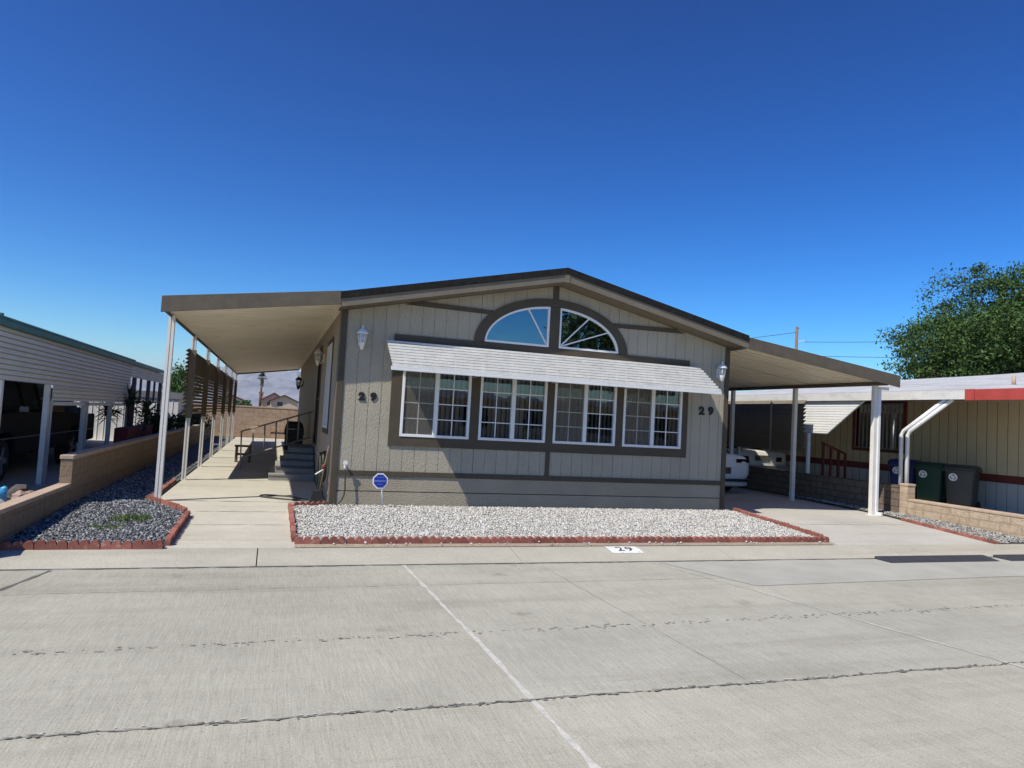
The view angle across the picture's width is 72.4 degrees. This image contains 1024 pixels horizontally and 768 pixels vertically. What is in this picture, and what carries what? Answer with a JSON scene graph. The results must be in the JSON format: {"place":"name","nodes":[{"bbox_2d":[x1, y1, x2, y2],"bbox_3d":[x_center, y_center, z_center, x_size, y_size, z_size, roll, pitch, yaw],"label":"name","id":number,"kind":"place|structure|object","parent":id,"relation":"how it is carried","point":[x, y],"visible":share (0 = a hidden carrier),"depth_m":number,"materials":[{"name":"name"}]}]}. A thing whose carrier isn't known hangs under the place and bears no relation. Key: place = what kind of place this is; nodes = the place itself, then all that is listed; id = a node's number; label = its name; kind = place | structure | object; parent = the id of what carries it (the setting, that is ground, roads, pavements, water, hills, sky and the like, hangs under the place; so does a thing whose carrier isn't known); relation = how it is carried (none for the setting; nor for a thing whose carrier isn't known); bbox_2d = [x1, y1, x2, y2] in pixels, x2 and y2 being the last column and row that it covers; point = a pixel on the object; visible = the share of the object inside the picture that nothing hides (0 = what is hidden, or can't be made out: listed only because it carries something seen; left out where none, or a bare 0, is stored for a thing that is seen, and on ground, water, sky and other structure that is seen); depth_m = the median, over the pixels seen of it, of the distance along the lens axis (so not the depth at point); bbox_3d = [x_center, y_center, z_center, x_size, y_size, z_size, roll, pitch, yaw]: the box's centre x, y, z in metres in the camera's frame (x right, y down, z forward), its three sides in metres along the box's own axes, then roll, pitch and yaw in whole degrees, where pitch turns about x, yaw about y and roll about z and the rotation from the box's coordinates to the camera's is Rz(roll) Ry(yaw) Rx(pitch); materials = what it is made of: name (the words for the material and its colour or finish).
{"place":"outdoors","nodes":[
{"label":"outdoors","id":0,"kind":"place"},
{"bbox_2d":[20,387,54,454],"bbox_3d":[-12.079,0.933,17.832,0.800,1.700,0.732,4,-3,-19],"label":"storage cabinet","id":1,"kind":"object","parent":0,"point":[41,394],"visible":0.14,"depth_m":17.59,"materials":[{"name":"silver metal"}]},
{"bbox_2d":[0,439,112,490],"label":"neighbour driveway","id":2,"kind":"structure","parent":0,"point":[21,468],"depth_m":13.90,"materials":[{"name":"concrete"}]},
{"bbox_2d":[0,380,94,481],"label":"pickup truck","id":3,"kind":"object","parent":2,"relation":"on","point":[20,422],"visible":0.84,"depth_m":12.93,"materials":[{"name":"black paint"}]},
{"bbox_2d":[40,397,64,411],"bbox_3d":[-9.629,0.450,14.471,0.460,0.330,1.020,4,-3,-19],"label":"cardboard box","id":4,"kind":"object","parent":3,"relation":"on","point":[58,408],"visible":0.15,"depth_m":14.48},
{"bbox_2d":[64,401,80,412],"bbox_3d":[-10.117,0.432,15.732,0.600,0.420,1.400,4,-3,-19],"label":"blue tarp","id":5,"kind":"object","parent":3,"relation":"on","point":[71,409],"visible":0.17,"depth_m":15.61,"materials":[{"name":"plastic"}]},
{"bbox_2d":[0,312,163,483],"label":"carport","id":6,"kind":"object","parent":2,"relation":"on","point":[29,353],"visible":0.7,"depth_m":12.67,"materials":[{"name":"beige"}]},
{"bbox_2d":[93,397,125,442],"bbox_3d":[-9.852,1.059,17.063,0.731,1.617,0.878,4,-3,-19],"label":"yucca","id":7,"kind":"object","parent":2,"relation":"on","point":[114,411],"visible":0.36,"depth_m":17.07,"materials":[{"name":"green plant"}]},
{"bbox_2d":[113,424,152,442],"bbox_3d":[-9.933,1.518,18.401,0.300,0.830,3.600,4,-3,-19],"label":"planter box","id":8,"kind":"object","parent":2,"relation":"on","point":[127,433],"visible":0.45,"depth_m":17.05,"materials":[{"name":"wood"}]},
{"bbox_2d":[120,384,160,436],"bbox_3d":[-9.754,0.954,18.207,1.249,1.963,0.857,6,-4,-44],"label":"yucca","id":9,"kind":"object","parent":2,"relation":"on","point":[146,411],"visible":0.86,"depth_m":18.19,"materials":[{"name":"green plant"}]},
{"bbox_2d":[131,377,161,425],"bbox_3d":[-11.131,0.954,21.288,0.100,2.120,4.700,4,-3,-19],"label":"trellis frame","id":10,"kind":"object","parent":2,"relation":"on","point":[148,386],"visible":0.49,"depth_m":21.27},
{"bbox_2d":[134,408,184,433],"bbox_3d":[-10.732,1.347,21.223,1.418,1.400,2.128,4,-3,-19],"label":"shrub","id":11,"kind":"object","parent":2,"relation":"on","point":[170,423],"visible":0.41,"depth_m":20.79,"materials":[{"name":"green plant"}]},
{"bbox_2d":[170,407,196,428],"bbox_3d":[-11.800,1.430,24.601,1.190,1.455,1.194,1,-3,31],"label":"shrub","id":12,"kind":"object","parent":2,"relation":"on","point":[181,420],"visible":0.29,"depth_m":24.49,"materials":[{"name":"green plant"}]},
{"bbox_2d":[182,404,211,433],"bbox_3d":[-12.866,1.521,28.369,1.445,1.556,2.392,4,-3,-19],"label":"shrub","id":13,"kind":"object","parent":2,"relation":"on","point":[197,417],"visible":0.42,"depth_m":28.27,"materials":[{"name":"green plant"}]},
{"bbox_2d":[5,457,202,544],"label":"grey gravel","id":14,"kind":"structure","parent":0,"point":[128,499],"depth_m":9.18,"materials":[{"name":"gravel"}]},
{"bbox_2d":[87,512,153,529],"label":"weeds","id":15,"kind":"object","parent":14,"relation":"on","point":[123,518],"visible":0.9,"depth_m":8.88,"materials":[{"name":"plant"}]},
{"bbox_2d":[51,366,300,405],"bbox_3d":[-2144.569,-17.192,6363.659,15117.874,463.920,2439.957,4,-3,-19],"label":"mountains","id":16,"kind":"structure","parent":0,"point":[281,383],"depth_m":6053.66,"materials":[{"name":"stone"}]},
{"bbox_2d":[161,437,344,548],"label":"path","id":17,"kind":"structure","parent":0,"point":[221,499],"depth_m":11.21,"materials":[{"name":"concrete"}]},
{"bbox_2d":[234,445,251,462],"bbox_3d":[-7.281,1.885,18.957,0.440,0.450,0.370,4,-3,-19],"label":"bench","id":18,"kind":"object","parent":17,"relation":"on","point":[237,453],"visible":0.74,"depth_m":18.85,"materials":[{"name":"brown wood"}]},
{"bbox_2d":[154,291,340,497],"bbox_3d":[-7.331,0.475,20.387,2.652,3.404,21.022,4,-3,-19],"label":"carport","id":19,"kind":"object","parent":17,"relation":"on","point":[243,333],"visible":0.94,"depth_m":13.83,"materials":[{"name":"brown metal"}]},
{"bbox_2d":[239,411,311,468],"bbox_3d":[-5.748,1.351,17.039,1.633,1.490,0.040,4,-3,-19],"label":"handrail","id":20,"kind":"object","parent":17,"relation":"on","point":[287,419],"visible":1,"depth_m":17.02,"materials":[{"name":"paint"}]},
{"bbox_2d":[270,421,303,454],"bbox_3d":[-6.282,1.613,19.505,0.880,1.160,0.592,4,-3,-19],"label":"barbecue grill","id":21,"kind":"object","parent":17,"relation":"on","point":[292,430],"visible":0.58,"depth_m":19.35,"materials":[{"name":"black metal"}]},
{"bbox_2d":[268,443,313,480],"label":"entry steps","id":22,"kind":"structure","parent":17,"relation":"on","point":[295,462],"depth_m":15.28,"materials":[{"name":"concrete"}]},
{"bbox_2d":[259,450,327,500],"bbox_3d":[-3.619,1.519,11.761,1.374,0.882,0.406,2,-3,23],"label":"garden hose","id":23,"kind":"object","parent":17,"relation":"on","point":[321,458],"visible":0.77,"depth_m":11.54,"materials":[{"name":"rubber"}]},
{"bbox_2d":[309,446,329,502],"bbox_3d":[-3.121,1.462,11.335,0.263,0.932,0.060,4,-3,-19],"label":"broom","id":24,"kind":"object","parent":17,"relation":"on","point":[316,496],"visible":0.84,"depth_m":11.30,"materials":[{"name":"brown wood"}]},
{"bbox_2d":[258,392,279,406],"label":"house","id":25,"kind":"structure","parent":0,"point":[265,401],"depth_m":211.02,"materials":[{"name":"beige paint"}]},
{"bbox_2d":[269,395,298,407],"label":"house","id":26,"kind":"structure","parent":0,"point":[283,401],"depth_m":201.05,"materials":[{"name":"beige paint"}]},
{"bbox_2d":[0,557,1023,767],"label":"road","id":27,"kind":"structure","parent":0,"point":[851,663],"depth_m":4.89,"materials":[{"name":"concrete"}]},
{"bbox_2d":[875,555,998,562],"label":"kerb ramp","id":28,"kind":"structure","parent":27,"relation":"on","point":[934,558],"depth_m":10.28,"materials":[{"name":"concrete"}]},
{"bbox_2d":[993,554,1023,560],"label":"kerb ramp","id":29,"kind":"structure","parent":27,"relation":"on","point":[1015,557],"depth_m":10.81,"materials":[{"name":"concrete"}]},
{"bbox_2d":[0,0,1023,391],"label":"sky","id":30,"kind":"structure","parent":0,"point":[753,168],"materials":[{"name":"blue"}]},
{"bbox_2d":[162,437,1023,550],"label":"lot ground","id":31,"kind":"structure","parent":0,"point":[807,500],"depth_m":13.73,"materials":[{"name":"concrete"}]},
{"bbox_2d":[0,540,34,549],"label":"edging block","id":32,"kind":"structure","parent":31,"relation":"on","point":[17,545],"depth_m":7.23,"materials":[{"name":"concrete"}]},
{"bbox_2d":[34,539,67,549],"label":"edging block","id":33,"kind":"structure","parent":31,"relation":"on","point":[41,544],"depth_m":7.32,"materials":[{"name":"concrete"}]},
{"bbox_2d":[67,540,100,549],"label":"edging block","id":34,"kind":"structure","parent":31,"relation":"on","point":[84,545],"depth_m":7.42,"materials":[{"name":"concrete"}]},
{"bbox_2d":[0,422,211,543],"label":"block wall","id":35,"kind":"structure","parent":31,"relation":"on","point":[85,472],"depth_m":10.68,"materials":[{"name":"brick"}]},
{"bbox_2d":[100,540,131,549],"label":"edging block","id":36,"kind":"structure","parent":31,"relation":"on","point":[114,545],"depth_m":7.51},
{"bbox_2d":[14,436,233,546],"bbox_3d":[-8.966,2.119,20.358,1.580,0.084,27.280,4,-3,-19],"label":"grey gravel base","id":37,"kind":"object","parent":31,"relation":"on","point":[193,451],"visible":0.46,"depth_m":20.80,"materials":[{"name":"gravel"}]},
{"bbox_2d":[76,387,194,439],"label":"white shed","id":38,"kind":"structure","parent":31,"relation":"on","point":[176,400],"depth_m":25.34,"materials":[{"name":"paint"}]},
{"bbox_2d":[132,540,162,548],"bbox_3d":[-3.971,1.773,7.633,0.296,0.142,0.056,5,-3,-20],"label":"edging block","id":39,"kind":"object","parent":31,"relation":"on","point":[147,544],"depth_m":7.61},
{"bbox_2d":[165,534,173,545],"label":"edging block","id":40,"kind":"structure","parent":31,"relation":"on","point":[169,538],"depth_m":7.84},
{"bbox_2d":[74,401,297,438],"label":"block wall","id":41,"kind":"structure","parent":31,"relation":"on","point":[246,417],"depth_m":33.91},
{"bbox_2d":[290,531,296,541],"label":"edging block","id":42,"kind":"structure","parent":31,"relation":"on","point":[293,535],"depth_m":8.45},
{"bbox_2d":[293,501,310,505],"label":"edging block","id":43,"kind":"object","parent":31,"relation":"on","point":[295,503],"depth_m":10.84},
{"bbox_2d":[294,536,319,543],"bbox_3d":[-2.443,1.894,8.360,0.296,0.142,0.056,5,-5,-17],"label":"edging block","id":44,"kind":"object","parent":31,"relation":"on","point":[307,540],"depth_m":8.34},
{"bbox_2d":[311,501,327,505],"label":"edging block","id":45,"kind":"object","parent":31,"relation":"on","point":[319,503],"depth_m":11.02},
{"bbox_2d":[321,536,345,543],"bbox_3d":[-2.156,1.913,8.457,0.296,0.142,0.056,3,-3,-19],"label":"edging block","id":46,"kind":"object","parent":31,"relation":"on","point":[334,539],"depth_m":8.44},
{"bbox_2d":[347,536,371,543],"bbox_3d":[-1.868,1.939,8.554,0.296,0.142,0.056,3,-3,-17],"label":"edging block","id":47,"kind":"object","parent":31,"relation":"on","point":[358,540],"depth_m":8.53,"materials":[{"name":"concrete"}]},
{"bbox_2d":[372,536,396,543],"bbox_3d":[-1.580,1.956,8.650,0.296,0.142,0.056,3,-1,-18],"label":"edging block","id":48,"kind":"object","parent":31,"relation":"on","point":[383,540],"depth_m":8.63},
{"bbox_2d":[397,536,420,543],"bbox_3d":[-1.291,1.975,8.748,0.296,0.142,0.056,4,-1,-18],"label":"edging block","id":49,"kind":"object","parent":31,"relation":"on","point":[409,540],"depth_m":8.72,"materials":[{"name":"concrete"}]},
{"bbox_2d":[421,536,444,543],"bbox_3d":[-1.003,1.993,8.847,0.296,0.142,0.056,5,-6,-18],"label":"edging block","id":50,"kind":"object","parent":31,"relation":"on","point":[432,540],"depth_m":8.82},
{"bbox_2d":[445,536,467,543],"bbox_3d":[-0.716,2.022,8.943,0.296,0.142,0.056,4,-5,-20],"label":"edging block","id":51,"kind":"object","parent":31,"relation":"on","point":[457,540],"depth_m":8.92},
{"bbox_2d":[468,536,490,542],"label":"edging block","id":52,"kind":"object","parent":31,"relation":"on","point":[479,539],"depth_m":9.02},
{"bbox_2d":[490,536,512,542],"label":"edging block","id":53,"kind":"object","parent":31,"relation":"on","point":[502,539],"depth_m":9.12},
{"bbox_2d":[295,268,748,509],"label":"manufactured house","id":54,"kind":"structure","parent":31,"relation":"on","point":[564,388],"depth_m":12.33,"materials":[{"name":"paint"}]},
{"bbox_2d":[322,342,333,427],"bbox_3d":[-3.430,0.043,13.104,0.070,1.550,1.100,4,-3,-19],"label":"side window","id":55,"kind":"structure","parent":54,"relation":"in","point":[329,351],"depth_m":13.09,"materials":[{"name":"glass"}]},
{"bbox_2d":[325,470,345,506],"bbox_3d":[-2.881,1.640,11.102,0.465,0.604,0.116,3,-3,1],"label":"hose","id":56,"kind":"object","parent":54,"relation":"hanging from","point":[344,488],"visible":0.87,"depth_m":11.13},
{"bbox_2d":[399,352,472,438],"bbox_3d":[-1.289,0.209,11.833,1.180,1.395,0.195,4,-3,-19],"label":"window","id":57,"kind":"structure","parent":54,"relation":"in","point":[435,411],"depth_m":11.84,"materials":[{"name":"plastic"}]},
{"bbox_2d":[478,359,548,442],"bbox_3d":[0.006,0.304,12.269,1.230,1.395,0.194,4,-3,-19],"label":"window","id":58,"kind":"structure","parent":54,"relation":"in","point":[515,398],"depth_m":12.29,"materials":[{"name":"plastic"}]},
{"bbox_2d":[484,307,550,346],"bbox_3d":[0.100,-1.053,12.284,1.190,0.723,0.050,4,-3,-19],"label":"arched window","id":59,"kind":"structure","parent":54,"relation":"in","point":[530,326],"depth_m":12.32,"materials":[{"name":"glass"}]},
{"bbox_2d":[552,365,617,445],"bbox_3d":[1.303,0.399,12.708,1.225,1.395,0.196,4,-3,-19],"label":"window","id":60,"kind":"structure","parent":54,"relation":"in","point":[584,427],"depth_m":12.71,"materials":[{"name":"plastic"}]},
{"bbox_2d":[559,308,617,353],"bbox_3d":[1.405,-0.958,12.725,1.190,0.723,0.050,4,-3,-19],"label":"arched window","id":61,"kind":"structure","parent":54,"relation":"in","point":[578,331],"depth_m":12.69,"materials":[{"name":"glass"}]},
{"bbox_2d":[622,371,683,448],"bbox_3d":[2.607,0.494,13.149,1.235,1.395,0.196,4,-3,-19],"label":"window","id":62,"kind":"structure","parent":54,"relation":"in","point":[653,393],"depth_m":13.14,"materials":[{"name":"plastic"}]},
{"bbox_2d":[512,536,533,542],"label":"edging block","id":63,"kind":"object","parent":31,"relation":"on","point":[523,539],"depth_m":9.21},
{"bbox_2d":[534,536,555,542],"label":"edging block","id":64,"kind":"structure","parent":31,"relation":"on","point":[545,539],"depth_m":9.31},
{"bbox_2d":[293,504,825,545],"bbox_3d":[0.834,2.177,10.948,8.150,0.078,2.788,4,-3,-19],"label":"white gravel base","id":65,"kind":"object","parent":31,"relation":"on","point":[481,524],"visible":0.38,"depth_m":10.37,"materials":[{"name":"gravel"}]},
{"bbox_2d":[372,473,387,507],"bbox_3d":[-2.100,1.715,11.089,0.237,0.597,0.034,4,-3,-19],"label":"yard sign","id":66,"kind":"object","parent":65,"relation":"on","point":[380,480],"visible":0.99,"depth_m":11.09,"materials":[{"name":"metal"}]},
{"bbox_2d":[294,542,836,546],"bbox_3d":[1.189,2.170,9.485,7.928,0.007,0.210,4,-3,-19],"label":"tan dirt strip","id":67,"kind":"object","parent":31,"relation":"on","point":[533,544],"visible":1,"depth_m":9.23,"materials":[{"name":"soil"}]},
{"bbox_2d":[555,536,576,542],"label":"edging block","id":68,"kind":"structure","parent":31,"relation":"on","point":[565,539],"depth_m":9.41,"materials":[{"name":"concrete"}]},
{"bbox_2d":[576,536,596,542],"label":"edging block","id":69,"kind":"structure","parent":31,"relation":"on","point":[585,539],"depth_m":9.50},
{"bbox_2d":[597,536,616,542],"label":"edging block","id":70,"kind":"structure","parent":31,"relation":"on","point":[606,539],"depth_m":9.60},
{"bbox_2d":[617,536,636,542],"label":"edging block","id":71,"kind":"structure","parent":31,"relation":"on","point":[625,539],"depth_m":9.69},
{"bbox_2d":[636,536,655,542],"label":"edging block","id":72,"kind":"structure","parent":31,"relation":"on","point":[645,539],"depth_m":9.79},
{"bbox_2d":[655,536,674,542],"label":"edging block","id":73,"kind":"structure","parent":31,"relation":"on","point":[665,539],"depth_m":9.89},
{"bbox_2d":[674,536,692,542],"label":"edging block","id":74,"kind":"structure","parent":31,"relation":"on","point":[687,539],"depth_m":9.99,"materials":[{"name":"concrete"}]},
{"bbox_2d":[692,536,711,542],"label":"edging block","id":75,"kind":"structure","parent":31,"relation":"on","point":[702,539],"depth_m":10.08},
{"bbox_2d":[711,536,728,542],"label":"edging block","id":76,"kind":"structure","parent":31,"relation":"on","point":[723,539],"depth_m":10.18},
{"bbox_2d":[728,536,746,542],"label":"edging block","id":77,"kind":"structure","parent":31,"relation":"on","point":[735,539],"depth_m":10.28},
{"bbox_2d":[746,536,763,542],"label":"edging block","id":78,"kind":"structure","parent":31,"relation":"on","point":[755,539],"depth_m":10.38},
{"bbox_2d":[727,400,806,451],"bbox_3d":[5.975,1.748,21.433,0.170,2.450,8.280,4,-3,-19],"label":"louver screen","id":79,"kind":"object","parent":31,"relation":"on","point":[763,424],"visible":0.34,"depth_m":18.86,"materials":[{"name":"paint"}]},
{"bbox_2d":[763,536,780,541],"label":"edging block","id":80,"kind":"object","parent":31,"relation":"on","point":[772,539],"depth_m":10.48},
{"bbox_2d":[780,536,796,541],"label":"edging block","id":81,"kind":"object","parent":31,"relation":"on","point":[788,539],"depth_m":10.57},
{"bbox_2d":[797,536,813,541],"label":"edging block","id":82,"kind":"object","parent":31,"relation":"on","point":[805,539],"depth_m":10.67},
{"bbox_2d":[813,536,828,541],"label":"edging block","id":83,"kind":"object","parent":31,"relation":"on","point":[820,538],"depth_m":10.77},
{"bbox_2d":[728,372,1023,514],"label":"manufactured house","id":84,"kind":"structure","parent":31,"relation":"on","point":[978,421],"depth_m":17.18,"materials":[{"name":"beige"}]},
{"bbox_2d":[852,401,907,453],"bbox_3d":[10.196,1.169,19.458,0.140,1.430,1.830,4,-3,-19],"label":"window","id":85,"kind":"structure","parent":84,"relation":"in","point":[893,413],"depth_m":19.29,"materials":[{"name":"red paint"}]},
{"bbox_2d":[733,466,1023,537],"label":"block wall","id":86,"kind":"structure","parent":31,"relation":"on","point":[900,498],"depth_m":15.26,"materials":[{"name":"brick"}]},
{"bbox_2d":[875,259,1023,379],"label":"tree","id":87,"kind":"object","parent":31,"relation":"on","point":[968,341],"visible":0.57,"depth_m":41.58,"materials":[{"name":"green plant"}]},
{"bbox_2d":[970,535,984,540],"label":"edging block","id":88,"kind":"object","parent":31,"relation":"on","point":[977,537],"depth_m":12.18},
{"bbox_2d":[983,539,999,543],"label":"edging block","id":89,"kind":"object","parent":31,"relation":"on","point":[991,541],"depth_m":11.89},
{"bbox_2d":[724,488,990,544],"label":"driveway","id":90,"kind":"structure","parent":0,"point":[839,525],"depth_m":13.22,"materials":[{"name":"concrete"}]},
{"bbox_2d":[725,449,748,489],"bbox_3d":[4.553,2.109,19.800,1.850,1.465,4.635,4,-3,-19],"label":"parked car","id":91,"kind":"object","parent":90,"relation":"on","point":[737,468],"visible":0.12,"depth_m":17.78,"materials":[{"name":"white paint"}]},
{"bbox_2d":[729,337,899,515],"bbox_3d":[3.510,1.177,21.626,3.915,3.394,16.435,4,-3,-19],"label":"carport","id":92,"kind":"object","parent":90,"relation":"on","point":[756,364],"visible":0.43,"depth_m":14.71,"materials":[{"name":"brown metal"}]},
{"bbox_2d":[780,493,1023,543],"bbox_3d":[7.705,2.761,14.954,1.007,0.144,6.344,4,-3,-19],"label":"mixed gravel","id":93,"kind":"structure","parent":0,"point":[1000,537],"depth_m":13.29,"materials":[{"name":"gravel"}]},
{"label":"ground","id":94,"kind":"structure","parent":0,"visible":0},
{"bbox_2d":[162,359,202,400],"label":"tree","id":95,"kind":"object","parent":94,"relation":"on","point":[177,383],"visible":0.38,"depth_m":64.15,"materials":[{"name":"green plant"}]},
{"bbox_2d":[236,400,251,406],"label":"shrub","id":96,"kind":"object","parent":94,"relation":"on","point":[246,402],"visible":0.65,"depth_m":150.48,"materials":[{"name":"green plant"}]},
{"bbox_2d":[257,373,266,407],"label":"palm tree","id":97,"kind":"object","parent":94,"relation":"on","point":[262,383],"visible":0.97,"depth_m":203.72,"materials":[{"name":"plant"}]},
{"bbox_2d":[0,544,1023,570],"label":"kerb","id":98,"kind":"structure","parent":94,"relation":"on","point":[12,560],"depth_m":8.35,"materials":[{"name":"concrete"}]},
{"bbox_2d":[795,327,806,349],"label":"utility pole","id":99,"kind":"object","parent":94,"relation":"on","point":[796,337],"visible":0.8,"depth_m":63.27,"materials":[{"name":"brown wood"}]},
{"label":"side yard","id":100,"kind":"structure","parent":0,"visible":0},
{"bbox_2d":[727,446,788,469],"bbox_3d":[6.669,2.509,23.224,1.860,1.195,5.090,4,-3,-19],"label":"parked car","id":101,"kind":"object","parent":100,"relation":"on","point":[762,458],"visible":0.08,"depth_m":20.95,"materials":[{"name":"silver metal"}]},
{"bbox_2d":[803,401,864,473],"bbox_3d":[7.821,1.647,17.372,0.125,2.440,2.160,4,-3,-19],"label":"drop panel","id":102,"kind":"object","parent":100,"relation":"on","point":[824,417],"visible":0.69,"depth_m":17.59,"materials":[{"name":"white"}]},
{"bbox_2d":[821,442,846,477],"bbox_3d":[8.618,2.272,18.764,0.824,1.424,0.060,4,-3,-19],"label":"porch rail","id":103,"kind":"object","parent":100,"relation":"on","point":[830,460],"visible":0.74,"depth_m":18.75,"materials":[{"name":"red paint"}]},
{"bbox_2d":[887,459,921,498],"bbox_3d":[9.924,2.429,17.641,0.670,1.060,0.861,0,-4,43],"label":"trash bin","id":104,"kind":"object","parent":100,"relation":"on","point":[893,463],"visible":0.35,"depth_m":17.42,"materials":[{"name":"blue plastic"}]},
{"bbox_2d":[898,399,953,484],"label":"brace poles","id":105,"kind":"object","parent":100,"relation":"on","point":[938,407],"visible":0.84,"depth_m":15.18,"materials":[{"name":"white paint"}]},
{"bbox_2d":[913,462,949,503],"bbox_3d":[10.099,2.417,16.813,0.670,1.060,0.861,0,-4,43],"label":"trash bin","id":106,"kind":"object","parent":100,"relation":"on","point":[930,482],"visible":0.69,"depth_m":16.54,"materials":[{"name":"green plastic"}]},
{"bbox_2d":[943,464,981,507],"bbox_3d":[10.350,2.393,16.075,0.670,1.060,0.861,0,-4,43],"label":"trash bin","id":107,"kind":"object","parent":100,"relation":"on","point":[962,484],"visible":0.81,"depth_m":15.81,"materials":[{"name":"grey plastic"}]},
{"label":"planter soil","id":108,"kind":"structure","parent":0,"visible":0},
{"bbox_2d":[0,486,7,501],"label":"glazed ornament","id":109,"kind":"object","parent":108,"relation":"on","point":[3,493],"visible":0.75,"depth_m":8.36,"materials":[{"name":"blue ceramic"}]},
{"bbox_2d":[7,484,28,496],"bbox_3d":[-6.537,1.425,9.284,0.232,0.189,0.257,1,-3,32],"label":"rock","id":110,"kind":"object","parent":108,"relation":"on","point":[16,488],"visible":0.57,"depth_m":9.21,"materials":[{"name":"stone"}]},
{"bbox_2d":[11,490,28,499],"bbox_3d":[-6.270,1.437,8.917,0.186,0.177,0.188,1,-3,31],"label":"rock","id":111,"kind":"object","parent":108,"relation":"on","point":[19,493],"visible":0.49,"depth_m":8.87,"materials":[{"name":"stone"}]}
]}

